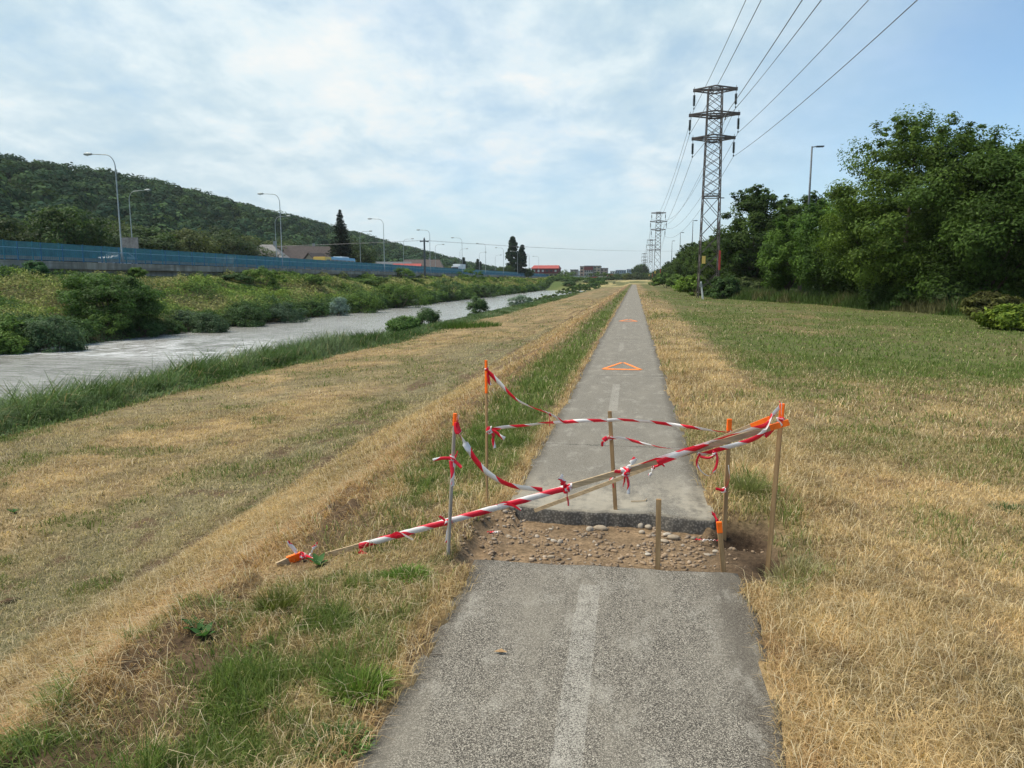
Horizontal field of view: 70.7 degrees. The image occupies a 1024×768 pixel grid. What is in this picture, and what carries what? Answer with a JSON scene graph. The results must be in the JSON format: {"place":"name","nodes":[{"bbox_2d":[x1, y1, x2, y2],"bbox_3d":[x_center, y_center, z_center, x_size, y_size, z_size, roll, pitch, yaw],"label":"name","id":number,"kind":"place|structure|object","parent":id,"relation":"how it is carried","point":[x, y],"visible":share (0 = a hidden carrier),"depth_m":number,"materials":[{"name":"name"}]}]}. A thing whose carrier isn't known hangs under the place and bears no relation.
{"place":"outdoors","nodes":[
{"label":"outdoors","id":0,"kind":"place"},
{"bbox_2d":[8,177,380,259],"bbox_3d":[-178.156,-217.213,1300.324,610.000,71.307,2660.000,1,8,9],"label":"hill","id":1,"kind":"structure","parent":0,"point":[379,255],"depth_m":379.87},
{"bbox_2d":[0,153,561,274],"bbox_3d":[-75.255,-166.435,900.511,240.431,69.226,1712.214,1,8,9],"label":"forest","id":2,"kind":"object","parent":1,"relation":"on","point":[85,188],"visible":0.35,"depth_m":349.23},
{"bbox_2d":[0,290,582,403],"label":"river","id":3,"kind":"structure","parent":0,"point":[29,366],"depth_m":46.91,"materials":[{"name":"liquid"}]},
{"bbox_2d":[0,276,1023,767],"bbox_3d":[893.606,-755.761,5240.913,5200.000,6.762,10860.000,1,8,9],"label":"ground","id":4,"kind":"structure","parent":0,"point":[748,534],"depth_m":8.30,"materials":[{"name":"plant"}]},
{"bbox_2d":[0,328,29,354],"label":"shrub","id":5,"kind":"object","parent":4,"relation":"on","point":[8,342],"visible":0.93,"depth_m":40.97,"materials":[{"name":"green plant"}]},
{"bbox_2d":[0,313,43,345],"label":"shrub","id":6,"kind":"object","parent":4,"relation":"on","point":[14,324],"visible":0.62,"depth_m":42.35,"materials":[{"name":"green plant"}]},
{"bbox_2d":[0,212,44,254],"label":"broadleaf tree","id":7,"kind":"object","parent":4,"relation":"on","point":[9,226],"visible":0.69,"depth_m":102.66,"materials":[{"name":"green plant"}]},
{"bbox_2d":[20,260,49,277],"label":"shrub","id":8,"kind":"object","parent":4,"relation":"on","point":[29,265],"visible":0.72,"depth_m":58.85,"materials":[{"name":"green plant"}]},
{"bbox_2d":[11,313,91,352],"bbox_3d":[-27.898,-2.697,43.640,4.518,3.171,3.993,1,8,9],"label":"shrub","id":9,"kind":"object","parent":4,"relation":"on","point":[52,328],"visible":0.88,"depth_m":42.98,"materials":[{"name":"green plant"}]},
{"bbox_2d":[13,203,119,261],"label":"broadleaf tree","id":10,"kind":"object","parent":4,"relation":"on","point":[62,219],"visible":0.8,"depth_m":105.06,"materials":[{"name":"green plant"}]},
{"bbox_2d":[51,315,104,337],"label":"shrub","id":11,"kind":"object","parent":4,"relation":"on","point":[83,323],"visible":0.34,"depth_m":48.34,"materials":[{"name":"green plant"}]},
{"bbox_2d":[72,311,131,333],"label":"shrub","id":12,"kind":"object","parent":4,"relation":"on","point":[115,322],"visible":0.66,"depth_m":51.48,"materials":[{"name":"green plant"}]},
{"bbox_2d":[54,271,167,319],"bbox_3d":[-30.596,-6.466,54.640,8.800,4.116,7.747,1,8,9],"label":"shrub","id":13,"kind":"object","parent":4,"relation":"on","point":[137,295],"visible":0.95,"depth_m":52.89,"materials":[{"name":"green plant"}]},
{"bbox_2d":[122,237,138,263],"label":"road sign","id":14,"kind":"object","parent":4,"relation":"on","point":[130,242],"visible":0.62,"depth_m":92.30,"materials":[{"name":"grey metal"}]},
{"bbox_2d":[87,221,177,263],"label":"broadleaf tree","id":15,"kind":"object","parent":4,"relation":"on","point":[146,241],"visible":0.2,"depth_m":122.46,"materials":[{"name":"green plant"}]},
{"bbox_2d":[115,312,168,337],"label":"shrub","id":16,"kind":"object","parent":4,"relation":"on","point":[140,323],"visible":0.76,"depth_m":54.06,"materials":[{"name":"green plant"}]},
{"bbox_2d":[108,226,183,264],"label":"broadleaf tree","id":17,"kind":"object","parent":4,"relation":"on","point":[168,237],"visible":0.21,"depth_m":125.11,"materials":[{"name":"green plant"}]},
{"bbox_2d":[158,319,187,334],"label":"shrub","id":18,"kind":"object","parent":4,"relation":"on","point":[175,328],"visible":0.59,"depth_m":57.72,"materials":[{"name":"green plant"}]},
{"bbox_2d":[166,309,200,325],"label":"shrub","id":19,"kind":"object","parent":4,"relation":"on","point":[181,313],"visible":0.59,"depth_m":60.41,"materials":[{"name":"green plant"}]},
{"bbox_2d":[158,228,222,265],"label":"broadleaf tree","id":20,"kind":"object","parent":4,"relation":"on","point":[192,238],"visible":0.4,"depth_m":138.29,"materials":[{"name":"green plant"}]},
{"bbox_2d":[189,622,213,637],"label":"broadleaf weed","id":21,"kind":"object","parent":4,"relation":"on","point":[198,632],"visible":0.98,"depth_m":3.60,"materials":[{"name":"green plant"}]},
{"bbox_2d":[188,312,232,332],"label":"shrub","id":22,"kind":"object","parent":4,"relation":"on","point":[209,321],"visible":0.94,"depth_m":59.27,"materials":[{"name":"green plant"}]},
{"bbox_2d":[199,224,263,255],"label":"broadleaf tree","id":23,"kind":"object","parent":4,"relation":"on","point":[220,235],"visible":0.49,"depth_m":158.03,"materials":[{"name":"green plant"}]},
{"bbox_2d":[221,272,255,282],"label":"shrub","id":24,"kind":"object","parent":4,"relation":"on","point":[246,278],"visible":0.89,"depth_m":86.57,"materials":[{"name":"green plant"}]},
{"bbox_2d":[222,301,267,327],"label":"shrub","id":25,"kind":"object","parent":4,"relation":"on","point":[256,317],"visible":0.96,"depth_m":66.43,"materials":[{"name":"green plant"}]},
{"bbox_2d":[242,265,286,284],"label":"shrub","id":26,"kind":"object","parent":4,"relation":"on","point":[258,272],"visible":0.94,"depth_m":89.81,"materials":[{"name":"green plant"}]},
{"bbox_2d":[0,260,538,277],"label":"retaining wall","id":27,"kind":"structure","parent":4,"relation":"on","point":[156,270],"depth_m":79.08,"materials":[{"name":"concrete"}]},
{"bbox_2d":[0,241,548,276],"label":"blue railing","id":28,"kind":"object","parent":27,"relation":"on","point":[385,268],"visible":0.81,"depth_m":88.56,"materials":[{"name":"metal"}]},
{"bbox_2d":[248,581,306,618],"bbox_3d":[-1.240,1.156,3.833,0.348,0.172,0.287,4,9,27],"label":"grass tuft","id":29,"kind":"object","parent":4,"relation":"on","point":[283,602],"visible":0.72,"depth_m":3.82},
{"bbox_2d":[0,264,570,348],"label":"ground cover","id":30,"kind":"object","parent":4,"relation":"on","point":[302,294],"visible":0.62,"depth_m":75.39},
{"bbox_2d":[258,300,312,322],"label":"shrub","id":31,"kind":"object","parent":4,"relation":"on","point":[279,309],"visible":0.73,"depth_m":73.00,"materials":[{"name":"green plant"}]},
{"bbox_2d":[0,293,577,437],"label":"reeds","id":32,"kind":"object","parent":4,"relation":"on","point":[41,408],"visible":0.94,"depth_m":21.29,"materials":[{"name":"green plant"}]},
{"bbox_2d":[277,243,331,268],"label":"house","id":33,"kind":"structure","parent":4,"relation":"on","point":[299,252],"depth_m":192.83,"materials":[{"name":"brown tile"}]},
{"bbox_2d":[293,273,323,287],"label":"shrub","id":34,"kind":"object","parent":4,"relation":"on","point":[313,278],"visible":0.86,"depth_m":100.02,"materials":[{"name":"green plant"}]},
{"bbox_2d":[302,300,329,316],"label":"shrub","id":35,"kind":"object","parent":4,"relation":"on","point":[324,309],"visible":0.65,"depth_m":83.66,"materials":[{"name":"green plant"}]},
{"bbox_2d":[290,715,379,762],"bbox_3d":[-0.644,1.299,2.654,0.350,0.087,0.285,1,8,9],"label":"grass tuft","id":36,"kind":"object","parent":4,"relation":"on","point":[345,734],"visible":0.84,"depth_m":2.66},
{"bbox_2d":[328,297,350,315],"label":"shrub","id":37,"kind":"object","parent":4,"relation":"on","point":[339,305],"visible":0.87,"depth_m":86.85,"materials":[{"name":"green plant"}]},
{"bbox_2d":[325,209,357,259],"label":"spruce tree","id":38,"kind":"object","parent":4,"relation":"on","point":[340,229],"visible":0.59,"depth_m":187.51,"materials":[{"name":"green plant"}]},
{"bbox_2d":[330,236,381,270],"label":"broadleaf tree","id":39,"kind":"object","parent":4,"relation":"on","point":[367,258],"visible":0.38,"depth_m":214.36,"materials":[{"name":"green plant"}]},
{"bbox_2d":[311,656,406,708],"bbox_3d":[-0.625,1.223,2.982,0.421,0.143,0.380,1,8,9],"label":"grass tuft","id":40,"kind":"object","parent":4,"relation":"on","point":[359,685],"visible":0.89,"depth_m":2.97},
{"bbox_2d":[344,290,387,313],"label":"shrub","id":41,"kind":"object","parent":4,"relation":"on","point":[370,301],"visible":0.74,"depth_m":93.99,"materials":[{"name":"green plant"}]},
{"bbox_2d":[384,315,420,332],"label":"shrub","id":42,"kind":"object","parent":4,"relation":"on","point":[398,323],"visible":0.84,"depth_m":45.60,"materials":[{"name":"green plant"}]},
{"bbox_2d":[377,281,431,307],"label":"shrub","id":43,"kind":"object","parent":4,"relation":"on","point":[404,290],"visible":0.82,"depth_m":110.41,"materials":[{"name":"green plant"}]},
{"bbox_2d":[379,562,432,583],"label":"grass tuft","id":44,"kind":"object","parent":4,"relation":"on","point":[401,571],"visible":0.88,"depth_m":4.17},
{"bbox_2d":[404,258,444,273],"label":"house","id":45,"kind":"structure","parent":4,"relation":"on","point":[430,263],"depth_m":306.97,"materials":[{"name":"grey tile"}]},
{"bbox_2d":[413,307,441,325],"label":"shrub","id":46,"kind":"object","parent":4,"relation":"on","point":[429,315],"visible":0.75,"depth_m":58.44,"materials":[{"name":"green plant"}]},
{"bbox_2d":[422,278,472,298],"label":"shrub","id":47,"kind":"object","parent":4,"relation":"on","point":[455,284],"visible":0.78,"depth_m":146.54,"materials":[{"name":"green plant"}]},
{"bbox_2d":[446,413,456,554],"bbox_3d":[-0.376,0.681,4.452,0.084,1.019,0.024,1,8,9],"label":"wooden stake","id":48,"kind":"object","parent":4,"relation":"on","point":[451,492],"visible":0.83,"depth_m":4.45,"materials":[{"name":"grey wood"}]},
{"bbox_2d":[433,451,461,486],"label":"barrier tape","id":49,"kind":"object","parent":48,"relation":"attached to","point":[453,462],"visible":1,"depth_m":4.38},
{"bbox_2d":[454,415,542,491],"bbox_3d":[-0.084,0.416,4.338,0.544,0.452,0.042,1,8,9],"label":"barrier tape","id":50,"kind":"object","parent":48,"relation":"attached to","point":[474,458],"visible":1,"depth_m":4.36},
{"bbox_2d":[434,320,501,328],"bbox_3d":[-3.182,-3.791,46.666,5.404,0.684,4.391,1,8,9],"label":"grass patch","id":51,"kind":"object","parent":4,"relation":"on","point":[460,325],"visible":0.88,"depth_m":45.86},
{"bbox_2d":[465,295,490,314],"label":"shrub","id":52,"kind":"object","parent":4,"relation":"on","point":[478,305],"visible":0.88,"depth_m":73.94,"materials":[{"name":"green plant"}]},
{"bbox_2d":[485,360,487,503],"bbox_3d":[-0.193,0.428,5.477,0.020,1.225,0.015,5,10,32],"label":"wooden stake","id":53,"kind":"object","parent":4,"relation":"on","point":[486,417],"visible":0.8,"depth_m":5.45,"materials":[{"name":"brown wood"}]},
{"bbox_2d":[484,367,562,422],"bbox_3d":[0.084,0.077,5.320,0.621,0.383,0.038,3,9,21],"label":"barrier tape","id":54,"kind":"object","parent":53,"relation":"attached to","point":[498,382],"visible":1,"depth_m":5.36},
{"bbox_2d":[486,413,606,447],"bbox_3d":[0.259,0.341,5.375,0.910,0.295,0.211,0,8,-1],"label":"barrier tape","id":55,"kind":"object","parent":53,"relation":"attached to","point":[490,430],"visible":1,"depth_m":5.41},
{"bbox_2d":[474,283,507,297],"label":"shrub","id":56,"kind":"object","parent":4,"relation":"on","point":[489,288],"visible":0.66,"depth_m":173.21,"materials":[{"name":"green plant"}]},
{"bbox_2d":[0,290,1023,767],"bbox_3d":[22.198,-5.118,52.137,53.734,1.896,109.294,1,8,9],"label":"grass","id":57,"kind":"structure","parent":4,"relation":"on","point":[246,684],"depth_m":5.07,"materials":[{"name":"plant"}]},
{"bbox_2d":[505,236,518,271],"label":"poplar tree","id":58,"kind":"object","parent":4,"relation":"on","point":[511,254],"visible":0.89,"depth_m":327.94,"materials":[{"name":"green plant"}]},
{"bbox_2d":[516,244,527,273],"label":"poplar tree","id":59,"kind":"object","parent":4,"relation":"on","point":[522,259],"visible":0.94,"depth_m":328.04,"materials":[{"name":"green plant"}]},
{"bbox_2d":[531,265,560,276],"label":"roadside inn","id":60,"kind":"structure","parent":4,"relation":"on","point":[551,270],"depth_m":427.46,"materials":[{"name":"red"}]},
{"bbox_2d":[325,419,789,555],"bbox_3d":[0.210,0.673,4.502,2.902,0.972,0.015,1,8,5],"label":"long lath","id":61,"kind":"object","parent":4,"relation":"on","point":[727,440],"visible":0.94,"depth_m":4.41,"materials":[{"name":"brown wood"}]},
{"bbox_2d":[359,483,571,548],"bbox_3d":[-0.308,0.842,4.561,1.368,0.475,0.048,1,8,5],"label":"barrier tape","id":62,"kind":"object","parent":61,"relation":"attached to","point":[467,515],"visible":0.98,"depth_m":4.56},
{"bbox_2d":[614,457,637,493],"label":"barrier tape","id":63,"kind":"object","parent":61,"relation":"attached to","point":[625,471],"visible":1,"depth_m":4.40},
{"bbox_2d":[632,401,779,466],"bbox_3d":[1.149,0.315,4.346,0.912,0.436,0.059,0,8,3],"label":"barrier tape","id":64,"kind":"object","parent":61,"relation":"attached to","point":[666,458],"visible":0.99,"depth_m":4.35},
{"bbox_2d":[696,413,772,455],"bbox_3d":[1.329,0.305,4.312,0.438,0.270,0.044,0,8,3],"label":"barrier tape","id":65,"kind":"object","parent":61,"relation":"attached to","point":[745,441],"visible":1,"depth_m":4.32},
{"bbox_2d":[608,411,616,509],"bbox_3d":[0.753,0.667,5.360,0.102,0.947,0.018,1,8,9],"label":"wooden stake","id":66,"kind":"object","parent":4,"relation":"on","point":[612,458],"visible":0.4,"depth_m":5.34,"materials":[{"name":"brown wood"}]},
{"bbox_2d":[601,436,684,448],"bbox_3d":[0.952,0.441,5.128,0.692,0.093,0.100,6,10,36],"label":"barrier tape","id":67,"kind":"object","parent":66,"relation":"attached to","point":[605,438],"visible":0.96,"depth_m":5.26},
{"bbox_2d":[534,416,769,511],"bbox_3d":[0.867,0.560,4.799,1.587,0.839,0.015,4,9,26],"label":"long lath","id":68,"kind":"object","parent":4,"relation":"on","point":[619,478],"visible":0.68,"depth_m":4.91,"materials":[{"name":"brown wood"}]},
{"bbox_2d":[655,499,660,569],"bbox_3d":[0.889,0.961,4.391,0.040,0.541,0.019,1,8,9],"label":"wooden stake","id":69,"kind":"object","parent":4,"relation":"on","point":[658,538],"visible":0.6,"depth_m":4.38,"materials":[{"name":"brown wood"}]},
{"bbox_2d":[650,212,666,276],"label":"lattice pylon","id":70,"kind":"object","parent":4,"relation":"on","point":[657,213],"visible":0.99,"depth_m":200.98,"materials":[{"name":"metal"}]},
{"bbox_2d":[648,272,672,287],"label":"bush","id":71,"kind":"object","parent":4,"relation":"on","point":[660,279],"visible":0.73,"depth_m":153.79,"materials":[{"name":"green plant"}]},
{"bbox_2d":[672,242,696,277],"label":"broadleaf tree","id":72,"kind":"object","parent":4,"relation":"on","point":[679,264],"visible":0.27,"depth_m":151.33,"materials":[{"name":"green plant"}]},
{"bbox_2d":[681,241,698,275],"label":"broadleaf tree","id":73,"kind":"object","parent":4,"relation":"on","point":[687,268],"visible":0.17,"depth_m":126.20,"materials":[{"name":"green plant"}]},
{"bbox_2d":[672,274,709,295],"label":"bush","id":74,"kind":"object","parent":4,"relation":"on","point":[688,284],"visible":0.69,"depth_m":76.65,"materials":[{"name":"green plant"}]},
{"bbox_2d":[692,235,722,277],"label":"broadleaf tree","id":75,"kind":"object","parent":4,"relation":"on","point":[712,238],"visible":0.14,"depth_m":110.27,"materials":[{"name":"green plant"}]},
{"bbox_2d":[696,244,725,284],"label":"broadleaf tree","id":76,"kind":"object","parent":4,"relation":"on","point":[706,271],"visible":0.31,"depth_m":94.96,"materials":[{"name":"green plant"}]},
{"bbox_2d":[688,85,739,297],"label":"lattice pylon","id":77,"kind":"object","parent":4,"relation":"on","point":[722,89],"visible":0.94,"depth_m":67.36,"materials":[{"name":"metal"}]},
{"bbox_2d":[647,0,916,263],"bbox_3d":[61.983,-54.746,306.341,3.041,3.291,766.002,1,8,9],"label":"power cable","id":78,"kind":"object","parent":77,"relation":"hanging from","point":[822,85],"visible":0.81,"depth_m":33.27,"materials":[{"name":"metal"}]},
{"bbox_2d":[716,521,725,571],"bbox_3d":[1.260,1.030,4.331,0.085,0.424,0.024,1,8,9],"label":"wooden stake","id":79,"kind":"object","parent":4,"relation":"on","point":[721,545],"visible":0.8,"depth_m":4.32,"materials":[{"name":"brown wood"}]},
{"bbox_2d":[703,274,741,298],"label":"bush","id":80,"kind":"object","parent":4,"relation":"on","point":[724,286],"visible":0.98,"depth_m":65.62,"materials":[{"name":"green plant"}]},
{"bbox_2d":[722,419,731,540],"bbox_3d":[1.516,0.693,5.098,0.033,0.909,0.019,0,8,-2],"label":"wooden stake","id":81,"kind":"object","parent":4,"relation":"on","point":[726,481],"visible":0.9,"depth_m":5.10,"materials":[{"name":"brown wood"}]},
{"bbox_2d":[607,418,731,432],"bbox_3d":[1.127,0.293,5.182,0.878,0.064,0.112,3,9,20],"label":"barrier tape","id":82,"kind":"object","parent":81,"relation":"attached to","point":[659,423],"visible":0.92,"depth_m":5.24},
{"bbox_2d":[723,473,772,497],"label":"grass tuft","id":83,"kind":"object","parent":4,"relation":"on","point":[753,488],"visible":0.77,"depth_m":5.74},
{"bbox_2d":[712,184,786,280],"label":"broadleaf tree","id":84,"kind":"object","parent":4,"relation":"on","point":[738,257],"visible":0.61,"depth_m":77.43,"materials":[{"name":"green plant"}]},
{"bbox_2d":[735,276,765,288],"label":"bush","id":85,"kind":"object","parent":4,"relation":"on","point":[753,282],"visible":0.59,"depth_m":76.36,"materials":[{"name":"green plant"}]},
{"bbox_2d":[765,403,784,576],"bbox_3d":[1.607,0.668,4.420,0.068,1.113,0.028,1,8,9],"label":"wooden stake","id":86,"kind":"object","parent":4,"relation":"on","point":[774,495],"visible":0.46,"depth_m":4.41,"materials":[{"name":"brown wood"}]},
{"bbox_2d":[754,215,815,292],"bbox_3d":[23.251,-10.383,60.034,5.879,7.404,5.884,5,10,30],"label":"broadleaf tree","id":87,"kind":"object","parent":4,"relation":"on","point":[774,265],"visible":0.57,"depth_m":59.27,"materials":[{"name":"green plant"}]},
{"bbox_2d":[758,548,831,587],"bbox_3d":[1.661,1.088,4.241,0.431,0.214,0.359,1,8,9],"label":"grass tuft","id":88,"kind":"object","parent":4,"relation":"on","point":[799,561],"visible":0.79,"depth_m":4.26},
{"bbox_2d":[763,190,830,291],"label":"broadleaf tree","id":89,"kind":"object","parent":4,"relation":"on","point":[790,209],"visible":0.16,"depth_m":73.62,"materials":[{"name":"green plant"}]},
{"bbox_2d":[788,199,862,290],"bbox_3d":[24.198,-9.997,54.849,6.419,8.126,6.623,-5,10,-33],"label":"broadleaf tree","id":90,"kind":"object","parent":4,"relation":"on","point":[805,261],"visible":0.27,"depth_m":54.31,"materials":[{"name":"green plant"}]},
{"bbox_2d":[820,279,859,295],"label":"bush","id":91,"kind":"object","parent":4,"relation":"on","point":[830,288],"visible":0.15,"depth_m":54.23,"materials":[{"name":"green plant"}]},
{"bbox_2d":[693,285,1023,315],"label":"tall grass","id":92,"kind":"structure","parent":4,"relation":"on","point":[798,296],"depth_m":50.28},
{"bbox_2d":[809,191,934,295],"bbox_3d":[26.242,-9.549,50.760,10.011,8.564,10.112,-1,8,-7],"label":"broadleaf tree","id":93,"kind":"object","parent":4,"relation":"on","point":[843,285],"visible":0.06,"depth_m":50.78,"materials":[{"name":"green plant"}]},
{"bbox_2d":[858,275,903,305],"bbox_3d":[22.482,-5.436,43.446,3.034,2.254,2.889,1,8,9],"label":"bush","id":94,"kind":"object","parent":4,"relation":"on","point":[871,296],"visible":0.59,"depth_m":42.84,"materials":[{"name":"green plant"}]},
{"bbox_2d":[890,281,927,307],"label":"bush","id":95,"kind":"object","parent":4,"relation":"on","point":[903,293],"visible":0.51,"depth_m":40.80,"materials":[{"name":"green plant"}]},
{"bbox_2d":[807,103,1017,294],"bbox_3d":[24.013,-10.232,43.141,10.857,11.970,11.085,-2,8,-13],"label":"broadleaf tree","id":96,"kind":"object","parent":4,"relation":"on","point":[868,256],"visible":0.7,"depth_m":41.05,"materials":[{"name":"green plant"}]},
{"bbox_2d":[923,276,977,309],"bbox_3d":[23.789,-4.715,38.679,2.966,2.187,2.519,1,8,9],"label":"bush","id":97,"kind":"object","parent":4,"relation":"on","point":[943,292],"visible":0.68,"depth_m":38.14,"materials":[{"name":"green plant"}]},
{"bbox_2d":[895,124,1023,300],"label":"broadleaf tree","id":98,"kind":"object","parent":4,"relation":"on","point":[972,238],"visible":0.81,"depth_m":37.20,"materials":[{"name":"green plant"}]},
{"bbox_2d":[958,291,1023,319],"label":"bush","id":99,"kind":"object","parent":4,"relation":"on","point":[977,301],"visible":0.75,"depth_m":32.02,"materials":[{"name":"green plant"}]},
{"bbox_2d":[971,303,1023,329],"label":"bush","id":100,"kind":"object","parent":4,"relation":"on","point":[1008,316],"visible":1,"depth_m":25.55,"materials":[{"name":"green plant"}]},
{"bbox_2d":[989,182,1023,267],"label":"broadleaf tree","id":101,"kind":"object","parent":4,"relation":"on","point":[1020,248],"visible":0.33,"depth_m":38.19,"materials":[{"name":"green plant"}]},
{"bbox_2d":[0,0,1023,272],"label":"sky","id":102,"kind":"structure","parent":0,"point":[549,125],"materials":[{"name":"blue"}]},
{"bbox_2d":[353,560,785,767],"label":"path","id":103,"kind":"structure","parent":0,"point":[593,666],"depth_m":3.10,"materials":[{"name":"asphalt"}]},
{"bbox_2d":[440,503,772,571],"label":"gravel","id":104,"kind":"structure","parent":0,"point":[532,558],"depth_m":4.90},
{"bbox_2d":[510,285,714,534],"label":"path","id":105,"kind":"structure","parent":0,"point":[573,452],"depth_m":7.30,"materials":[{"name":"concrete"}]},
{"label":"road","id":106,"kind":"structure","parent":0,"visible":0},
{"bbox_2d":[83,152,123,261],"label":"street lamp","id":107,"kind":"object","parent":106,"relation":"on","point":[87,154],"visible":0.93,"depth_m":72.61,"materials":[{"name":"metal"}]},
{"bbox_2d":[0,255,520,275],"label":"guard rail","id":108,"kind":"object","parent":106,"relation":"on","point":[76,259],"depth_m":79.59,"materials":[{"name":"metal"}]},
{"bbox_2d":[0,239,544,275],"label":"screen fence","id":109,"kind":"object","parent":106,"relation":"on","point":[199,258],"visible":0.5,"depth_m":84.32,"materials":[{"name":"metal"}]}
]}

